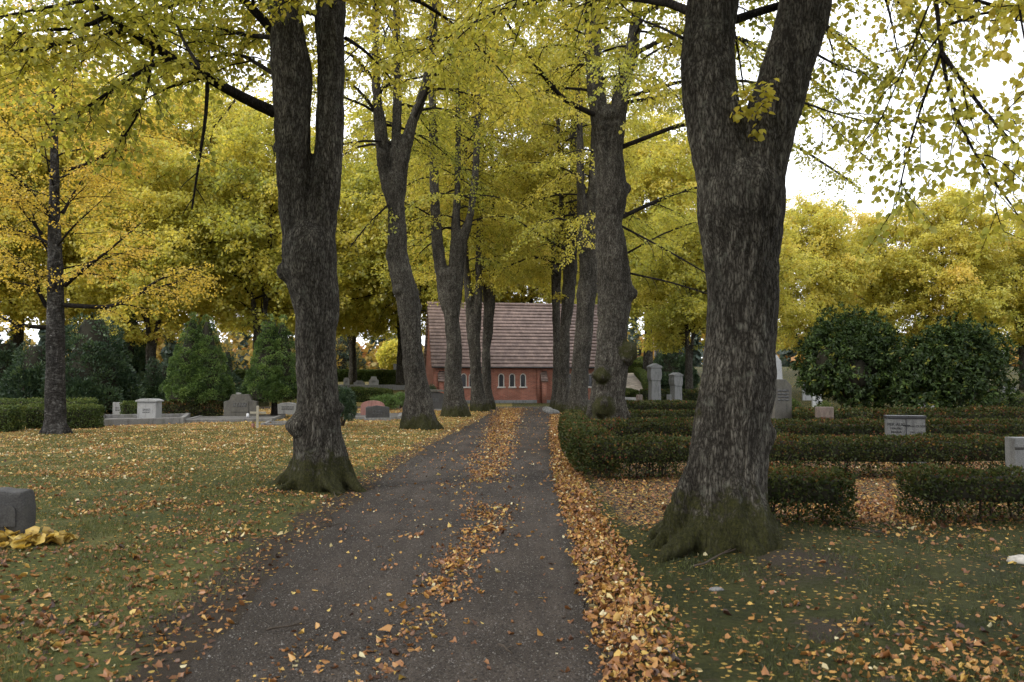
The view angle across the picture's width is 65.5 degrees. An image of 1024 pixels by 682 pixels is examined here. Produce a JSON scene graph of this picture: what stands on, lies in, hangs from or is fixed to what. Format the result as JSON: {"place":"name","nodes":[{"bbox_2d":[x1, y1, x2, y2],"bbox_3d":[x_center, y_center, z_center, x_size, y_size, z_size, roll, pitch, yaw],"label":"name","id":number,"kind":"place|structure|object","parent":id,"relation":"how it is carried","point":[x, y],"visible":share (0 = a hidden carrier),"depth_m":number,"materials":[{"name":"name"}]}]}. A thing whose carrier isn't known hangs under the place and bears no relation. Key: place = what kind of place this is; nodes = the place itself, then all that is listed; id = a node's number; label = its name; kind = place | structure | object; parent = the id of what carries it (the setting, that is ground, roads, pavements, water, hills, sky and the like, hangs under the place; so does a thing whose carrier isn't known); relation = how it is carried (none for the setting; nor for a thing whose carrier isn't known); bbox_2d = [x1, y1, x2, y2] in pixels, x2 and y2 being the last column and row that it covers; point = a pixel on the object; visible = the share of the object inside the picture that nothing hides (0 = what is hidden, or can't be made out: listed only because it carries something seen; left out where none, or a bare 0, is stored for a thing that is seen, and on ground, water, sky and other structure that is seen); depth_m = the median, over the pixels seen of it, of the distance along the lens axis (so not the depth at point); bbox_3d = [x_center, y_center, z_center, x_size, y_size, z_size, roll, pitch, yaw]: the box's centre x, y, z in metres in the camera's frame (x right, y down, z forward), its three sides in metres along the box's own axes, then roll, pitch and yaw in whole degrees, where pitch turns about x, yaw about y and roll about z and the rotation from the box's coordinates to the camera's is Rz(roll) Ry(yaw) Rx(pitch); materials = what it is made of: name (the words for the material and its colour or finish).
{"place":"outdoors","nodes":[
{"label":"outdoors","id":0,"kind":"place"},
{"bbox_2d":[184,409,610,681],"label":"path","id":1,"kind":"structure","parent":0,"point":[521,610],"depth_m":5.89,"materials":[{"name":"asphalt"}]},
{"bbox_2d":[267,619,309,630],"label":"fallen twig","id":2,"kind":"object","parent":1,"relation":"on","point":[277,627],"visible":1,"depth_m":4.94,"materials":[{"name":"wood"}]},
{"bbox_2d":[188,457,602,681],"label":"loose grit","id":3,"kind":"object","parent":1,"relation":"on","point":[431,586],"visible":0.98,"depth_m":5.77,"materials":[{"name":"gravel"}]},
{"bbox_2d":[259,406,542,408],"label":"cross path","id":4,"kind":"structure","parent":0,"point":[269,407],"depth_m":46.45,"materials":[{"name":"gravel"}]},
{"bbox_2d":[0,367,1023,681],"bbox_3d":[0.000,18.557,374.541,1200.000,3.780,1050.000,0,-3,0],"label":"ground","id":5,"kind":"structure","parent":0,"point":[810,583],"depth_m":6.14,"materials":[{"name":"plant"}]},
{"bbox_2d":[0,334,20,388],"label":"evergreen tree","id":6,"kind":"object","parent":5,"relation":"on","point":[7,351],"visible":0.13,"depth_m":45.53,"materials":[{"name":"green plant"}]},
{"bbox_2d":[0,404,25,431],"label":"hedge","id":7,"kind":"object","parent":5,"relation":"on","point":[11,416],"visible":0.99,"depth_m":24.04,"materials":[{"name":"green plant"}]},
{"bbox_2d":[0,487,35,538],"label":"headstone","id":8,"kind":"object","parent":5,"relation":"on","point":[17,509],"visible":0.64,"depth_m":7.48,"materials":[{"name":"stone"}]},
{"bbox_2d":[0,339,45,401],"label":"evergreen tree","id":9,"kind":"object","parent":5,"relation":"on","point":[24,380],"visible":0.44,"depth_m":37.11,"materials":[{"name":"green plant"}]},
{"bbox_2d":[0,526,78,548],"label":"hosta plant","id":10,"kind":"object","parent":5,"relation":"on","point":[30,534],"visible":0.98,"depth_m":7.33,"materials":[{"name":"yellow plant"}]},
{"bbox_2d":[0,117,87,342],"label":"golden lime","id":11,"kind":"object","parent":5,"relation":"on","point":[33,249],"visible":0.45,"depth_m":47.15,"materials":[{"name":"yellow plant"}]},
{"bbox_2d":[0,397,98,406],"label":"hedge","id":12,"kind":"object","parent":5,"relation":"on","point":[15,401],"visible":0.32,"depth_m":30.56,"materials":[{"name":"green plant"}]},
{"bbox_2d":[20,403,105,428],"bbox_3d":[-14.492,2.431,25.710,2.369,0.895,1.039,1,-3,-11],"label":"hedge","id":13,"kind":"object","parent":5,"relation":"on","point":[84,416],"visible":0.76,"depth_m":25.46,"materials":[{"name":"green plant"}]},
{"bbox_2d":[0,28,135,350],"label":"golden lime","id":14,"kind":"object","parent":5,"relation":"on","point":[40,315],"visible":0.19,"depth_m":50.27,"materials":[{"name":"yellow plant"}]},
{"bbox_2d":[38,312,145,413],"bbox_3d":[-18.849,1.043,35.943,4.313,4.748,4.143,-1,-3,23],"label":"evergreen tree","id":15,"kind":"object","parent":5,"relation":"on","point":[95,359],"visible":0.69,"depth_m":35.30,"materials":[{"name":"green plant"}]},
{"bbox_2d":[5,60,205,329],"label":"golden lime","id":16,"kind":"object","parent":5,"relation":"on","point":[69,251],"visible":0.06,"depth_m":55.91,"materials":[{"name":"yellow plant"}]},
{"bbox_2d":[0,0,226,433],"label":"golden lawn tree","id":17,"kind":"object","parent":5,"relation":"on","point":[55,408],"visible":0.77,"depth_m":22.85,"materials":[{"name":"yellow plant"}]},
{"bbox_2d":[103,307,145,386],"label":"evergreen tree","id":18,"kind":"object","parent":5,"relation":"on","point":[138,362],"visible":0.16,"depth_m":51.56,"materials":[{"name":"green plant"}]},
{"bbox_2d":[119,400,136,413],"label":"hedge","id":19,"kind":"object","parent":5,"relation":"on","point":[129,408],"visible":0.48,"depth_m":32.26,"materials":[{"name":"green plant"}]},
{"bbox_2d":[99,413,189,425],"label":"grave kerb","id":20,"kind":"structure","parent":5,"relation":"on","point":[119,419],"depth_m":27.98,"materials":[{"name":"stone"}]},
{"bbox_2d":[135,398,163,417],"bbox_3d":[-13.435,2.622,29.505,0.896,0.970,0.612,-1,-3,14],"label":"headstone","id":21,"kind":"object","parent":20,"relation":"on","point":[149,408],"visible":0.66,"depth_m":29.35,"materials":[{"name":"stone"}]},
{"bbox_2d":[30,127,272,376],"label":"golden lime","id":22,"kind":"object","parent":5,"relation":"on","point":[158,177],"visible":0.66,"depth_m":45.57,"materials":[{"name":"yellow plant"}]},
{"bbox_2d":[142,356,165,399],"bbox_3d":[-17.980,2.197,39.925,1.307,2.911,1.234,0,-3,0],"label":"cone conifer","id":23,"kind":"object","parent":5,"relation":"on","point":[153,381],"visible":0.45,"depth_m":39.72,"materials":[{"name":"green plant"}]},
{"bbox_2d":[162,399,223,417],"bbox_3d":[-13.101,2.788,32.501,2.648,0.833,0.874,0,-3,0],"label":"hedge","id":24,"kind":"object","parent":5,"relation":"on","point":[212,408],"visible":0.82,"depth_m":32.26,"materials":[{"name":"green plant"}]},
{"bbox_2d":[158,312,236,403],"bbox_3d":[-13.007,1.018,33.048,3.113,4.549,2.582,0,-3,0],"label":"cone conifer","id":25,"kind":"object","parent":5,"relation":"on","point":[197,371],"visible":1,"depth_m":32.50,"materials":[{"name":"green plant"}]},
{"bbox_2d":[120,60,283,328],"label":"golden lime","id":26,"kind":"object","parent":5,"relation":"on","point":[192,119],"visible":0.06,"depth_m":63.34,"materials":[{"name":"yellow plant"}]},
{"bbox_2d":[216,344,244,406],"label":"cone conifer","id":27,"kind":"object","parent":5,"relation":"on","point":[228,356],"visible":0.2,"depth_m":43.84,"materials":[{"name":"green plant"}]},
{"bbox_2d":[185,414,285,422],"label":"grave kerb","id":28,"kind":"structure","parent":5,"relation":"on","point":[262,417],"depth_m":29.94,"materials":[{"name":"stone"}]},
{"bbox_2d":[221,394,257,416],"bbox_3d":[-10.859,2.673,31.906,1.478,1.080,0.396,0,-3,0],"label":"headstone","id":29,"kind":"object","parent":28,"relation":"on","point":[238,405],"visible":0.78,"depth_m":31.79,"materials":[{"name":"grey stone"}]},
{"bbox_2d":[214,274,258,365],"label":"golden lime","id":30,"kind":"object","parent":5,"relation":"on","point":[243,329],"visible":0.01,"depth_m":90.54,"materials":[{"name":"yellow plant"}]},
{"bbox_2d":[128,99,367,405],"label":"yellow lime","id":31,"kind":"object","parent":5,"relation":"on","point":[271,292],"visible":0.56,"depth_m":47.09,"materials":[{"name":"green plant"}]},
{"bbox_2d":[250,406,265,427],"bbox_3d":[-8.218,2.503,25.732,0.500,0.820,0.111,0,-3,-4],"label":"wooden cross","id":32,"kind":"object","parent":5,"relation":"on","point":[257,412],"visible":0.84,"depth_m":25.69,"materials":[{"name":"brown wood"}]},
{"bbox_2d":[239,313,296,415],"bbox_3d":[-9.818,1.034,33.053,2.852,4.492,2.428,0,-3,0],"label":"cone conifer","id":33,"kind":"object","parent":5,"relation":"on","point":[270,374],"visible":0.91,"depth_m":32.55,"materials":[{"name":"green plant"}]},
{"bbox_2d":[261,421,286,425],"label":"grave kerb","id":34,"kind":"structure","parent":5,"relation":"on","point":[275,423],"depth_m":27.64,"materials":[{"name":"stone"}]},
{"bbox_2d":[0,0,564,494],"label":"lime tree","id":35,"kind":"object","parent":5,"relation":"on","point":[308,194],"visible":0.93,"depth_m":11.40,"materials":[{"name":"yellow plant"}]},
{"bbox_2d":[277,402,295,414],"bbox_3d":[-10.097,3.092,35.889,1.300,0.650,0.162,0,-3,0],"label":"headstone","id":36,"kind":"object","parent":5,"relation":"on","point":[288,408],"visible":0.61,"depth_m":35.81,"materials":[{"name":"stone"}]},
{"bbox_2d":[233,369,374,381],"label":"hedge","id":37,"kind":"object","parent":5,"relation":"on","point":[363,375],"visible":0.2,"depth_m":97.05,"materials":[{"name":"green plant"}]},
{"bbox_2d":[237,125,383,340],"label":"golden lime","id":38,"kind":"object","parent":5,"relation":"on","point":[340,329],"visible":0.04,"depth_m":69.45,"materials":[{"name":"yellow plant"}]},
{"bbox_2d":[338,384,357,425],"bbox_3d":[-5.776,2.155,26.948,1.259,1.551,1.019,0,-3,0],"label":"juniper bush","id":39,"kind":"object","parent":5,"relation":"on","point":[347,400],"visible":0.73,"depth_m":26.74,"materials":[{"name":"plant"}]},
{"bbox_2d":[335,335,367,369],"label":"evergreen tree","id":40,"kind":"object","parent":5,"relation":"on","point":[342,356],"visible":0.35,"depth_m":148.01,"materials":[{"name":"green plant"}]},
{"bbox_2d":[283,207,422,384],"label":"yellow lime","id":41,"kind":"object","parent":5,"relation":"on","point":[352,375],"visible":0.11,"depth_m":81.82,"materials":[{"name":"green plant"}]},
{"bbox_2d":[349,386,393,401],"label":"hedge","id":42,"kind":"object","parent":5,"relation":"on","point":[363,394],"visible":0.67,"depth_m":53.50,"materials":[{"name":"green plant"}]},
{"bbox_2d":[187,0,556,429],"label":"lime tree","id":43,"kind":"object","parent":5,"relation":"on","point":[393,155],"visible":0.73,"depth_m":25.93,"materials":[{"name":"yellow plant"}]},
{"bbox_2d":[339,384,404,389],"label":"grave kerb","id":44,"kind":"structure","parent":5,"relation":"on","point":[397,387],"depth_m":71.73,"materials":[{"name":"stone"}]},
{"bbox_2d":[343,413,401,418],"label":"grave kerb","id":45,"kind":"structure","parent":5,"relation":"on","point":[391,415],"depth_m":32.62,"materials":[{"name":"stone"}]},
{"bbox_2d":[360,400,384,414],"bbox_3d":[-5.933,2.941,33.895,1.120,0.820,0.360,0,-3,0],"label":"headstone","id":46,"kind":"object","parent":45,"relation":"on","point":[364,405],"visible":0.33,"depth_m":33.81,"materials":[{"name":"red stone"}]},
{"bbox_2d":[364,405,390,420],"bbox_3d":[-5.244,2.854,31.096,1.030,0.688,0.450,0,-3,-8],"label":"headstone","id":47,"kind":"object","parent":5,"relation":"on","point":[377,412],"visible":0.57,"depth_m":30.97,"materials":[{"name":"stone"}]},
{"bbox_2d":[374,369,395,384],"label":"hedge","id":48,"kind":"object","parent":5,"relation":"on","point":[386,377],"visible":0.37,"depth_m":83.32,"materials":[{"name":"green plant"}]},
{"bbox_2d":[375,339,397,369],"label":"yellow tree","id":49,"kind":"object","parent":5,"relation":"on","point":[386,355],"visible":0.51,"depth_m":115.97,"materials":[{"name":"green plant"}]},
{"bbox_2d":[370,394,402,409],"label":"juniper bush","id":50,"kind":"object","parent":5,"relation":"on","point":[388,400],"visible":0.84,"depth_m":42.65,"materials":[{"name":"plant"}]},
{"bbox_2d":[392,391,404,407],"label":"juniper bush","id":51,"kind":"object","parent":5,"relation":"on","point":[401,396],"visible":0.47,"depth_m":45.64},
{"bbox_2d":[337,196,464,384],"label":"yellow lime","id":52,"kind":"object","parent":5,"relation":"on","point":[400,380],"visible":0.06,"depth_m":77.12,"materials":[{"name":"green plant"}]},
{"bbox_2d":[337,79,502,324],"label":"yellow lime","id":53,"kind":"object","parent":5,"relation":"on","point":[369,180],"visible":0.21,"depth_m":63.78,"materials":[{"name":"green plant"}]},
{"bbox_2d":[431,390,443,410],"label":"headstone","id":54,"kind":"object","parent":5,"relation":"on","point":[437,396],"visible":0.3,"depth_m":40.75,"materials":[{"name":"stone"}]},
{"bbox_2d":[340,0,562,416],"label":"lime tree","id":55,"kind":"object","parent":5,"relation":"on","point":[449,279],"visible":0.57,"depth_m":35.22,"materials":[{"name":"yellow plant"}]},
{"bbox_2d":[403,16,543,411],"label":"lime tree","id":56,"kind":"object","parent":5,"relation":"on","point":[478,401],"visible":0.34,"depth_m":40.98,"materials":[{"name":"yellow plant"}]},
{"bbox_2d":[420,184,526,335],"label":"yellow lime","id":57,"kind":"object","parent":5,"relation":"on","point":[499,298],"visible":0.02,"depth_m":77.98,"materials":[{"name":"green plant"}]},
{"bbox_2d":[425,32,551,409],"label":"lime tree","id":58,"kind":"object","parent":5,"relation":"on","point":[489,293],"visible":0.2,"depth_m":43.64,"materials":[{"name":"yellow plant"}]},
{"bbox_2d":[424,301,597,402],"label":"brick chapel","id":59,"kind":"structure","parent":5,"relation":"on","point":[521,352],"depth_m":56.88,"materials":[{"name":"red brick"}]},
{"bbox_2d":[0,304,1022,371],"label":"woods","id":60,"kind":"object","parent":5,"relation":"on","point":[242,347],"visible":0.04,"depth_m":176.69,"materials":[{"name":"plant"}]},
{"bbox_2d":[0,407,1023,681],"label":"fallen leaves","id":61,"kind":"object","parent":5,"relation":"on","point":[574,495],"visible":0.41,"depth_m":6.81,"materials":[{"name":"orange plant"}]},
{"bbox_2d":[462,159,595,303],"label":"golden lime","id":62,"kind":"object","parent":5,"relation":"on","point":[530,292],"visible":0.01,"depth_m":77.05,"materials":[{"name":"yellow plant"}]},
{"bbox_2d":[495,32,629,408],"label":"lime tree","id":63,"kind":"object","parent":5,"relation":"on","point":[554,274],"visible":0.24,"depth_m":43.49,"materials":[{"name":"yellow plant"}]},
{"bbox_2d":[486,11,647,412],"bbox_3d":[2.734,-6.352,39.995,8.360,20.314,8.816,0,-3,0],"label":"lime tree","id":64,"kind":"object","parent":5,"relation":"on","point":[567,296],"visible":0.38,"depth_m":39.41,"materials":[{"name":"yellow plant"}]},
{"bbox_2d":[488,0,678,413],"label":"lime tree","id":65,"kind":"object","parent":5,"relation":"on","point":[585,235],"visible":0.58,"depth_m":35.47,"materials":[{"name":"yellow plant"}]},
{"bbox_2d":[556,409,619,472],"bbox_3d":[1.594,2.098,18.166,1.127,0.847,9.808,0,-3,2],"label":"hedge","id":66,"kind":"object","parent":5,"relation":"on","point":[575,427],"visible":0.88,"depth_m":14.93,"materials":[{"name":"green plant"}]},
{"bbox_2d":[537,181,667,328],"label":"yellow lime","id":67,"kind":"object","parent":5,"relation":"on","point":[630,255],"visible":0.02,"depth_m":79.32,"materials":[{"name":"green plant"}]},
{"bbox_2d":[625,388,638,396],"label":"hedge","id":68,"kind":"object","parent":5,"relation":"on","point":[630,392],"visible":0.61,"depth_m":59.93,"materials":[{"name":"green plant"}]},
{"bbox_2d":[634,367,647,391],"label":"hedge","id":69,"kind":"object","parent":5,"relation":"on","point":[640,373],"visible":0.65,"depth_m":74.75,"materials":[{"name":"green plant"}]},
{"bbox_2d":[628,361,654,372],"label":"hedge","id":70,"kind":"object","parent":5,"relation":"on","point":[631,367],"visible":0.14,"depth_m":96.28,"materials":[{"name":"green plant"}]},
{"bbox_2d":[587,106,700,370],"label":"golden lime","id":71,"kind":"object","parent":5,"relation":"on","point":[662,179],"visible":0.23,"depth_m":82.97,"materials":[{"name":"yellow plant"}]},
{"bbox_2d":[647,363,661,399],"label":"stone pillar","id":72,"kind":"structure","parent":5,"relation":"on","point":[654,373],"depth_m":39.73,"materials":[{"name":"grey stone"}]},
{"bbox_2d":[626,399,696,413],"bbox_3d":[6.963,3.021,36.197,4.307,0.815,0.974,0,-3,0],"label":"hedge","id":73,"kind":"object","parent":5,"relation":"on","point":[669,405],"visible":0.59,"depth_m":35.91,"materials":[{"name":"green plant"}]},
{"bbox_2d":[639,388,698,401],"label":"hedge","id":74,"kind":"object","parent":5,"relation":"on","point":[690,394],"visible":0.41,"depth_m":45.57,"materials":[{"name":"green plant"}]},
{"bbox_2d":[631,204,707,388],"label":"yellow lime","id":75,"kind":"object","parent":5,"relation":"on","point":[685,311],"visible":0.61,"depth_m":49.34,"materials":[{"name":"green plant"}]},
{"bbox_2d":[647,345,700,388],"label":"evergreen tree","id":76,"kind":"object","parent":5,"relation":"on","point":[669,363],"visible":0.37,"depth_m":61.00,"materials":[{"name":"green plant"}]},
{"bbox_2d":[668,372,682,402],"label":"stone pillar","id":77,"kind":"structure","parent":5,"relation":"on","point":[675,381],"depth_m":41.74,"materials":[{"name":"grey stone"}]},
{"bbox_2d":[348,0,1023,562],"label":"lime tree","id":78,"kind":"object","parent":5,"relation":"on","point":[742,150],"visible":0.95,"depth_m":7.19,"materials":[{"name":"plant"}]},
{"bbox_2d":[628,409,796,422],"bbox_3d":[5.920,2.497,25.313,6.311,0.745,0.870,0,-3,4],"label":"hedge","id":79,"kind":"object","parent":5,"relation":"on","point":[639,413],"visible":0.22,"depth_m":25.17,"materials":[{"name":"green plant"}]},
{"bbox_2d":[694,548,735,566],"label":"fallen twig","id":80,"kind":"object","parent":5,"relation":"on","point":[709,560],"visible":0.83,"depth_m":6.63,"materials":[{"name":"wood"}]},
{"bbox_2d":[469,0,975,422],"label":"lime tree","id":81,"kind":"object","parent":5,"relation":"on","point":[616,349],"visible":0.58,"depth_m":23.44,"materials":[{"name":"yellow plant"}]},
{"bbox_2d":[682,193,830,350],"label":"golden lime","id":82,"kind":"object","parent":5,"relation":"on","point":[787,309],"visible":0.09,"depth_m":51.87,"materials":[{"name":"yellow plant"}]},
{"bbox_2d":[776,355,782,378],"bbox_3d":[10.951,1.923,32.945,0.800,2.720,0.800,0,-3,0],"label":"obelisk","id":83,"kind":"object","parent":5,"relation":"on","point":[779,367],"visible":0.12,"depth_m":32.81,"materials":[{"name":"stone"}]},
{"bbox_2d":[771,379,791,423],"bbox_3d":[7.125,1.864,21.332,0.600,1.680,0.422,1,-3,-25],"label":"headstone","id":84,"kind":"object","parent":5,"relation":"on","point":[782,407],"visible":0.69,"depth_m":21.15,"materials":[{"name":"grey stone"}]},
{"bbox_2d":[580,431,1023,479],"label":"hedge","id":85,"kind":"object","parent":5,"relation":"on","point":[628,450],"visible":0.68,"depth_m":12.52,"materials":[{"name":"green plant"}]},
{"bbox_2d":[591,415,1023,442],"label":"hedge","id":86,"kind":"object","parent":5,"relation":"on","point":[621,427],"visible":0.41,"depth_m":16.62,"materials":[{"name":"green plant"}]},
{"bbox_2d":[767,462,859,526],"bbox_3d":[2.907,1.595,8.286,1.271,0.696,0.662,0,-3,0],"label":"hedge","id":87,"kind":"object","parent":5,"relation":"on","point":[792,488],"visible":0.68,"depth_m":8.09,"materials":[{"name":"green plant"}]},
{"bbox_2d":[815,407,833,418],"bbox_3d":[7.653,2.108,19.494,0.420,0.990,0.250,-1,-3,12],"label":"headstone","id":88,"kind":"object","parent":5,"relation":"on","point":[826,412],"visible":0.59,"depth_m":19.39,"materials":[{"name":"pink stone"}]},
{"bbox_2d":[776,188,897,352],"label":"golden lime","id":89,"kind":"object","parent":5,"relation":"on","point":[820,223],"visible":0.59,"depth_m":58.36,"materials":[{"name":"yellow plant"}]},
{"bbox_2d":[787,301,910,412],"bbox_3d":[10.317,0.755,23.812,3.673,4.021,3.620,0,-3,0],"label":"rhododendron","id":90,"kind":"object","parent":5,"relation":"on","point":[846,354],"visible":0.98,"depth_m":23.22,"materials":[{"name":"green plant"}]},
{"bbox_2d":[825,198,956,344],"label":"golden lime","id":91,"kind":"object","parent":5,"relation":"on","point":[867,225],"visible":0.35,"depth_m":61.98,"materials":[{"name":"yellow plant"}]},
{"bbox_2d":[883,415,926,463],"bbox_3d":[7.371,1.890,14.924,0.691,0.987,0.260,-1,-3,14],"label":"headstone","id":92,"kind":"object","parent":5,"relation":"on","point":[897,425],"visible":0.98,"depth_m":14.84,"materials":[{"name":"grey stone"}]},
{"bbox_2d":[792,405,1023,423],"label":"hedge","id":93,"kind":"object","parent":5,"relation":"on","point":[959,412],"visible":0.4,"depth_m":20.37,"materials":[{"name":"green plant"}]},
{"bbox_2d":[874,177,1023,346],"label":"golden lime","id":94,"kind":"object","parent":5,"relation":"on","point":[983,290],"visible":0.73,"depth_m":58.76,"materials":[{"name":"yellow plant"}]},
{"bbox_2d":[881,310,1023,411],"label":"rhododendron","id":95,"kind":"object","parent":5,"relation":"on","point":[947,366],"visible":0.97,"depth_m":21.41,"materials":[{"name":"green plant"}]},
{"bbox_2d":[894,462,1023,524],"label":"hedge","id":96,"kind":"object","parent":5,"relation":"on","point":[989,487],"visible":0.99,"depth_m":8.52,"materials":[{"name":"green plant"}]},
{"bbox_2d":[948,193,1023,389],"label":"golden lime","id":97,"kind":"object","parent":5,"relation":"on","point":[1018,336],"visible":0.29,"depth_m":62.08,"materials":[{"name":"yellow plant"}]},
{"bbox_2d":[980,392,1023,410],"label":"hedge","id":98,"kind":"object","parent":5,"relation":"on","point":[1021,398],"visible":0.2,"depth_m":29.34,"materials":[{"name":"green plant"}]},
{"bbox_2d":[1005,437,1023,473],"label":"headstone","id":99,"kind":"object","parent":5,"relation":"on","point":[1014,450],"visible":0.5,"depth_m":10.44,"materials":[{"name":"grey stone"}]},
{"bbox_2d":[1006,554,1023,563],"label":"flat stone","id":100,"kind":"object","parent":5,"relation":"on","point":[1018,558],"visible":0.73,"depth_m":6.63,"materials":[{"name":"stone"}]},
{"bbox_2d":[0,0,1023,363],"label":"sky","id":101,"kind":"structure","parent":0,"point":[990,80],"materials":[{"name":"white"}]},
{"bbox_2d":[626,373,642,390],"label":"hill path","id":102,"kind":"structure","parent":0,"point":[633,382],"depth_m":74.98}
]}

